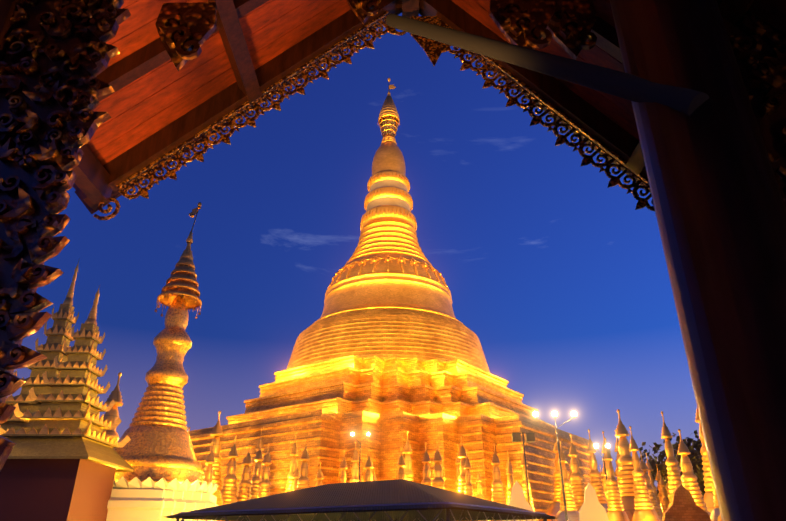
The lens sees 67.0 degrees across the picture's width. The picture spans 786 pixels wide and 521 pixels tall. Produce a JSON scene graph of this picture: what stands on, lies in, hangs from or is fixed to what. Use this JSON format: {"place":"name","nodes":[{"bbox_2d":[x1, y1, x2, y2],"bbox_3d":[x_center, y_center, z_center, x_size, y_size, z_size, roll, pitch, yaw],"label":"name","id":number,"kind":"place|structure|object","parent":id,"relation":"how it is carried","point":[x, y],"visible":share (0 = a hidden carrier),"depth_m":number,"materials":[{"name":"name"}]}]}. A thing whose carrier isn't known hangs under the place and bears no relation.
{"place":"outdoors","nodes":[
{"label":"outdoors","id":0,"kind":"place"},
{"bbox_2d":[213,489,223,520],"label":"shrine house","id":1,"kind":"structure","parent":0,"point":[217,494],"depth_m":34.58,"materials":[{"name":"gold paint"}]},
{"bbox_2d":[7,13,699,490],"label":"sky","id":2,"kind":"structure","parent":0,"point":[564,288],"materials":[{"name":"blue"}]},
{"bbox_2d":[505,450,512,504],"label":"stupa","id":3,"kind":"object","parent":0,"point":[507,475],"visible":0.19,"depth_m":68.90,"materials":[{"name":"gold metal"}]},
{"bbox_2d":[502,481,538,520],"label":"shrine house","id":4,"kind":"structure","parent":0,"point":[517,499],"depth_m":39.18,"materials":[{"name":"beige paint"}]},
{"bbox_2d":[579,483,608,520],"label":"shrine house","id":5,"kind":"structure","parent":0,"point":[592,508],"depth_m":37.99,"materials":[{"name":"beige paint"}]},
{"bbox_2d":[662,484,710,520],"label":"shrine house","id":6,"kind":"structure","parent":0,"point":[683,507],"depth_m":29.31,"materials":[{"name":"beige paint"}]},
{"label":"ground","id":7,"kind":"structure","parent":0,"visible":0},
{"bbox_2d":[0,258,79,437],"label":"tiered spire","id":8,"kind":"structure","parent":7,"relation":"on","point":[58,334],"depth_m":32.29,"materials":[{"name":"gold metal"}]},
{"bbox_2d":[0,0,130,470],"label":"carved post","id":9,"kind":"object","parent":7,"relation":"on","point":[56,56],"visible":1,"depth_m":1.92,"materials":[{"name":"paint"}]},
{"bbox_2d":[71,0,785,213],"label":"pavilion roof","id":10,"kind":"structure","parent":9,"relation":"attached to","point":[156,105],"depth_m":3.62,"materials":[{"name":"red wood"}]},
{"bbox_2d":[93,11,395,219],"bbox_3d":[-0.860,-1.009,3.884,1.853,1.687,0.019,0,-26,1],"label":"bargeboard","id":11,"kind":"object","parent":10,"relation":"attached to","point":[194,139],"visible":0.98,"depth_m":3.85,"materials":[{"name":"brown wood"}]},
{"bbox_2d":[155,0,597,70],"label":"hanging roof ornaments","id":12,"kind":"object","parent":10,"relation":"attached to","point":[186,31],"visible":0.98,"depth_m":3.06},
{"bbox_2d":[394,16,655,215],"bbox_3d":[1.255,-0.589,3.651,2.521,2.539,0.019,0,-26,1],"label":"bargeboard","id":13,"kind":"object","parent":10,"relation":"attached to","point":[433,49],"visible":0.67,"depth_m":3.82,"materials":[{"name":"brown wood"}]},
{"bbox_2d":[0,285,133,520],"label":"tiered spire","id":14,"kind":"structure","parent":7,"relation":"on","point":[65,461],"depth_m":25.24,"materials":[{"name":"gold metal"}]},
{"bbox_2d":[102,372,122,440],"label":"spire","id":15,"kind":"structure","parent":7,"relation":"on","point":[112,415],"depth_m":44.47,"materials":[{"name":"gold metal"}]},
{"bbox_2d":[106,202,218,520],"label":"gilded stupa","id":16,"kind":"object","parent":7,"relation":"on","point":[156,453],"visible":0.92,"depth_m":30.42,"materials":[{"name":"gold paint"}]},
{"bbox_2d":[203,441,214,484],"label":"stupa","id":17,"kind":"object","parent":7,"relation":"on","point":[208,473],"visible":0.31,"depth_m":42.64,"materials":[{"name":"gold metal"}]},
{"bbox_2d":[202,411,223,493],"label":"stupa","id":18,"kind":"object","parent":7,"relation":"on","point":[216,432],"visible":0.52,"depth_m":72.34,"materials":[{"name":"gold metal"}]},
{"bbox_2d":[221,434,238,504],"bbox_3d":[-12.480,18.053,45.025,4.167,9.437,4.167,15,-29,-28],"label":"stupa","id":19,"kind":"object","parent":7,"relation":"on","point":[229,492],"visible":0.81,"depth_m":45.21,"materials":[{"name":"gold metal"}]},
{"bbox_2d":[237,444,252,501],"bbox_3d":[-11.834,19.175,46.945,3.851,9.066,3.851,-6,-26,13],"label":"stupa","id":20,"kind":"object","parent":7,"relation":"on","point":[244,491],"visible":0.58,"depth_m":47.34,"materials":[{"name":"gold metal"}]},
{"bbox_2d":[250,439,263,498],"bbox_3d":[-13.327,23.014,57.422,4.480,11.157,4.480,-18,-31,33],"label":"stupa","id":21,"kind":"object","parent":7,"relation":"on","point":[256,480],"visible":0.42,"depth_m":58.06,"materials":[{"name":"gold metal"}]},
{"bbox_2d":[253,428,263,476],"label":"stupa","id":22,"kind":"object","parent":7,"relation":"on","point":[258,446],"visible":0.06,"depth_m":71.02,"materials":[{"name":"gold metal"}]},
{"bbox_2d":[257,442,271,497],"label":"stupa","id":23,"kind":"object","parent":7,"relation":"on","point":[265,486],"visible":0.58,"depth_m":45.97,"materials":[{"name":"gold metal"}]},
{"bbox_2d":[285,434,298,491],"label":"stupa","id":24,"kind":"object","parent":7,"relation":"on","point":[293,464],"visible":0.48,"depth_m":66.58,"materials":[{"name":"gold metal"}]},
{"bbox_2d":[292,460,299,490],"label":"stupa","id":25,"kind":"object","parent":7,"relation":"on","point":[296,476],"visible":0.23,"depth_m":61.11,"materials":[{"name":"gold metal"}]},
{"bbox_2d":[296,438,309,489],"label":"stupa","id":26,"kind":"object","parent":7,"relation":"on","point":[303,481],"visible":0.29,"depth_m":51.30,"materials":[{"name":"gold metal"}]},
{"bbox_2d":[315,461,323,485],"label":"stupa","id":27,"kind":"object","parent":7,"relation":"on","point":[319,477],"visible":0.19,"depth_m":60.55,"materials":[{"name":"gold metal"}]},
{"bbox_2d":[340,449,347,482],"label":"stupa","id":28,"kind":"object","parent":7,"relation":"on","point":[343,467],"visible":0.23,"depth_m":58.58,"materials":[{"name":"gold metal"}]},
{"bbox_2d":[349,441,358,481],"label":"stupa","id":29,"kind":"object","parent":7,"relation":"on","point":[355,470],"visible":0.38,"depth_m":66.32,"materials":[{"name":"gold metal"}]},
{"bbox_2d":[351,432,369,481],"bbox_3d":[-3.513,24.197,61.459,2.100,12.496,0.400,0,-26,1],"label":"double lamp","id":30,"kind":"object","parent":7,"relation":"on","point":[352,434],"visible":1,"depth_m":63.54,"materials":[{"name":"grey metal"}]},
{"bbox_2d":[164,479,558,520],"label":"canopy roof","id":31,"kind":"structure","parent":7,"relation":"on","point":[395,500],"depth_m":13.32,"materials":[{"name":"black"}]},
{"bbox_2d":[364,448,372,481],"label":"stupa","id":32,"kind":"object","parent":7,"relation":"on","point":[368,473],"visible":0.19,"depth_m":57.93,"materials":[{"name":"gold metal"}]},
{"bbox_2d":[372,467,377,480],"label":"stupa","id":33,"kind":"object","parent":7,"relation":"on","point":[374,478],"visible":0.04,"depth_m":65.89,"materials":[{"name":"gold metal"}]},
{"bbox_2d":[187,78,595,520],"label":"great stupa","id":34,"kind":"object","parent":7,"relation":"on","point":[387,354],"visible":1,"depth_m":89.05,"materials":[{"name":"gold metal"}]},
{"bbox_2d":[396,446,405,479],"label":"stupa","id":35,"kind":"object","parent":7,"relation":"on","point":[401,471],"visible":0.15,"depth_m":56.71,"materials":[{"name":"gold metal"}]},
{"bbox_2d":[403,431,413,481],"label":"stupa","id":36,"kind":"object","parent":7,"relation":"on","point":[409,473],"visible":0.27,"depth_m":67.34,"materials":[{"name":"gold metal"}]},
{"bbox_2d":[421,442,431,485],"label":"stupa","id":37,"kind":"object","parent":7,"relation":"on","point":[426,480],"visible":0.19,"depth_m":57.04,"materials":[{"name":"gold metal"}]},
{"bbox_2d":[432,441,444,489],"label":"stupa","id":38,"kind":"object","parent":7,"relation":"on","point":[438,481],"visible":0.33,"depth_m":53.50,"materials":[{"name":"gold metal"}]},
{"bbox_2d":[455,444,460,492],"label":"stupa","id":39,"kind":"object","parent":7,"relation":"on","point":[458,459],"visible":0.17,"depth_m":67.87,"materials":[{"name":"gold metal"}]},
{"bbox_2d":[458,435,466,493],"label":"stupa","id":40,"kind":"object","parent":7,"relation":"on","point":[461,478],"visible":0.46,"depth_m":57.31,"materials":[{"name":"gold metal"}]},
{"bbox_2d":[464,448,473,496],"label":"stupa","id":41,"kind":"object","parent":7,"relation":"on","point":[468,485],"visible":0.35,"depth_m":54.04,"materials":[{"name":"gold metal"}]},
{"bbox_2d":[476,465,486,520],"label":"stupa","id":42,"kind":"object","parent":7,"relation":"on","point":[479,488],"visible":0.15,"depth_m":67.03,"materials":[{"name":"gold metal"}]},
{"bbox_2d":[488,443,505,520],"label":"stupa","id":43,"kind":"object","parent":7,"relation":"on","point":[497,495],"visible":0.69,"depth_m":50.57,"materials":[{"name":"gold metal"}]},
{"bbox_2d":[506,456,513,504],"bbox_3d":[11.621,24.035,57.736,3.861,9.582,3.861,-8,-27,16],"label":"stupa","id":44,"kind":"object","parent":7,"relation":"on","point":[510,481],"visible":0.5,"depth_m":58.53,"materials":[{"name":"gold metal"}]},
{"bbox_2d":[511,432,534,504],"bbox_3d":[11.650,20.219,51.008,1.973,10.677,0.643,0,-26,0],"label":"floodlight pole","id":45,"kind":"object","parent":7,"relation":"on","point":[529,437],"visible":1,"depth_m":52.77,"materials":[{"name":"grey metal"}]},
{"bbox_2d":[520,446,537,519],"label":"stupa","id":46,"kind":"object","parent":7,"relation":"on","point":[524,482],"visible":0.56,"depth_m":62.70,"materials":[{"name":"gold metal"}]},
{"bbox_2d":[533,411,576,520],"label":"triple lamp","id":47,"kind":"object","parent":7,"relation":"on","point":[554,414],"visible":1,"depth_m":41.01,"materials":[{"name":"grey metal"}]},
{"bbox_2d":[546,431,568,520],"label":"stupa","id":48,"kind":"object","parent":7,"relation":"on","point":[553,509],"visible":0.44,"depth_m":69.78,"materials":[{"name":"gold metal"}]},
{"bbox_2d":[555,440,578,520],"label":"stupa","id":49,"kind":"object","parent":7,"relation":"on","point":[572,514],"visible":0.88,"depth_m":46.25,"materials":[{"name":"gold metal"}]},
{"bbox_2d":[568,463,571,487],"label":"stupa","id":50,"kind":"object","parent":7,"relation":"on","point":[570,473],"visible":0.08,"depth_m":59.67,"materials":[{"name":"gold metal"}]},
{"bbox_2d":[569,434,584,511],"bbox_3d":[17.330,21.981,55.430,4.490,11.305,4.490,-7,-26,14],"label":"stupa","id":51,"kind":"object","parent":7,"relation":"on","point":[577,486],"visible":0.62,"depth_m":55.61,"materials":[{"name":"gold metal"}]},
{"bbox_2d":[575,448,585,488],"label":"stupa","id":52,"kind":"object","parent":7,"relation":"on","point":[580,466],"visible":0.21,"depth_m":61.58,"materials":[{"name":"gold metal"}]},
{"bbox_2d":[587,429,607,512],"bbox_3d":[18.353,20.931,53.265,4.230,11.337,4.230,-19,-31,34],"label":"stupa","id":53,"kind":"object","parent":7,"relation":"on","point":[595,478],"visible":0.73,"depth_m":53.53,"materials":[{"name":"gold metal"}]},
{"bbox_2d":[599,465,603,488],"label":"stupa","id":54,"kind":"object","parent":7,"relation":"on","point":[601,477],"visible":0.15,"depth_m":104.87,"materials":[{"name":"gold metal"}]},
{"bbox_2d":[594,444,609,479],"bbox_3d":[18.300,20.389,50.042,1.400,9.540,0.422,0,-26,0],"label":"double lamp","id":55,"kind":"object","parent":7,"relation":"on","point":[596,446],"visible":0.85,"depth_m":51.80,"materials":[{"name":"grey"}]},
{"bbox_2d":[601,458,606,500],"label":"stupa","id":56,"kind":"object","parent":7,"relation":"on","point":[604,481],"visible":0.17,"depth_m":68.51,"materials":[{"name":"gold metal"}]},
{"bbox_2d":[601,431,619,492],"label":"stupa","id":57,"kind":"object","parent":7,"relation":"on","point":[603,448],"visible":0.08,"depth_m":79.91,"materials":[{"name":"gold metal"}]},
{"bbox_2d":[614,460,617,483],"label":"stupa","id":58,"kind":"object","parent":7,"relation":"on","point":[616,475],"visible":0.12,"depth_m":99.95,"materials":[{"name":"gold metal"}]},
{"bbox_2d":[604,438,629,520],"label":"stupa","id":59,"kind":"object","parent":7,"relation":"on","point":[616,511],"visible":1,"depth_m":43.64,"materials":[{"name":"gold metal"}]},
{"bbox_2d":[614,430,619,487],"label":"stupa","id":60,"kind":"object","parent":7,"relation":"on","point":[616,449],"visible":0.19,"depth_m":84.21,"materials":[{"name":"gold metal"}]},
{"bbox_2d":[615,409,660,520],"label":"stupa","id":61,"kind":"object","parent":7,"relation":"on","point":[626,484],"visible":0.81,"depth_m":47.37,"materials":[{"name":"gold metal"}]},
{"bbox_2d":[629,426,659,520],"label":"stupa","id":62,"kind":"object","parent":7,"relation":"on","point":[644,510],"visible":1,"depth_m":39.63,"materials":[{"name":"gold metal"}]},
{"bbox_2d":[639,451,662,520],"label":"stupa","id":63,"kind":"object","parent":7,"relation":"on","point":[644,469],"visible":0.48,"depth_m":49.97,"materials":[{"name":"gold metal"}]},
{"bbox_2d":[645,453,662,515],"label":"stupa","id":64,"kind":"object","parent":7,"relation":"on","point":[653,486],"visible":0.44,"depth_m":66.98,"materials":[{"name":"gold metal"}]},
{"bbox_2d":[655,464,661,508],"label":"stupa","id":65,"kind":"object","parent":7,"relation":"on","point":[657,477],"visible":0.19,"depth_m":78.83,"materials":[{"name":"gold metal"}]},
{"bbox_2d":[659,470,669,512],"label":"stupa","id":66,"kind":"object","parent":7,"relation":"on","point":[665,501],"visible":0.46,"depth_m":71.12,"materials":[{"name":"gold metal"}]},
{"bbox_2d":[639,442,693,490],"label":"tree","id":67,"kind":"object","parent":7,"relation":"on","point":[653,462],"visible":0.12,"depth_m":83.95,"materials":[{"name":"green plant"}]},
{"bbox_2d":[665,476,669,498],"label":"stupa","id":68,"kind":"object","parent":7,"relation":"on","point":[666,487],"visible":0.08,"depth_m":75.58,"materials":[{"name":"gold metal"}]},
{"bbox_2d":[661,411,682,507],"bbox_3d":[20.412,16.268,42.763,3.236,10.710,3.236,-4,-26,9],"label":"stupa","id":69,"kind":"object","parent":7,"relation":"on","point":[674,477],"visible":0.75,"depth_m":43.11,"materials":[{"name":"gold metal"}]},
{"bbox_2d":[652,430,701,493],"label":"tree","id":70,"kind":"object","parent":7,"relation":"on","point":[662,466],"visible":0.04,"depth_m":79.92,"materials":[{"name":"green plant"}]},
{"bbox_2d":[665,440,704,493],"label":"tree","id":71,"kind":"object","parent":7,"relation":"on","point":[695,444],"visible":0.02,"depth_m":73.10,"materials":[{"name":"green plant"}]},
{"bbox_2d":[677,429,710,516],"bbox_3d":[17.432,13.846,34.462,3.553,7.936,3.553,-18,-31,33],"label":"stupa","id":72,"kind":"object","parent":7,"relation":"on","point":[689,478],"visible":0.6,"depth_m":34.68,"materials":[{"name":"gold metal"}]},
{"bbox_2d":[610,0,785,520],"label":"pillar","id":73,"kind":"structure","parent":7,"relation":"on","point":[715,164],"depth_m":1.71,"materials":[{"name":"paint"}]},
{"bbox_2d":[692,455,704,497],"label":"tree","id":74,"kind":"object","parent":7,"relation":"on","point":[698,466],"depth_m":67.11,"materials":[{"name":"green plant"}]},
{"bbox_2d":[695,408,714,512],"bbox_3d":[20.000,13.484,36.938,3.873,10.722,3.873,4,-26,-8],"label":"stupa","id":75,"kind":"object","parent":7,"relation":"on","point":[708,498],"visible":0.31,"depth_m":36.84,"materials":[{"name":"gold metal"}]},
{"bbox_2d":[705,445,719,520],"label":"stupa","id":76,"kind":"object","parent":7,"relation":"on","point":[715,513],"visible":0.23,"depth_m":29.45,"materials":[{"name":"gold metal"}]}
]}

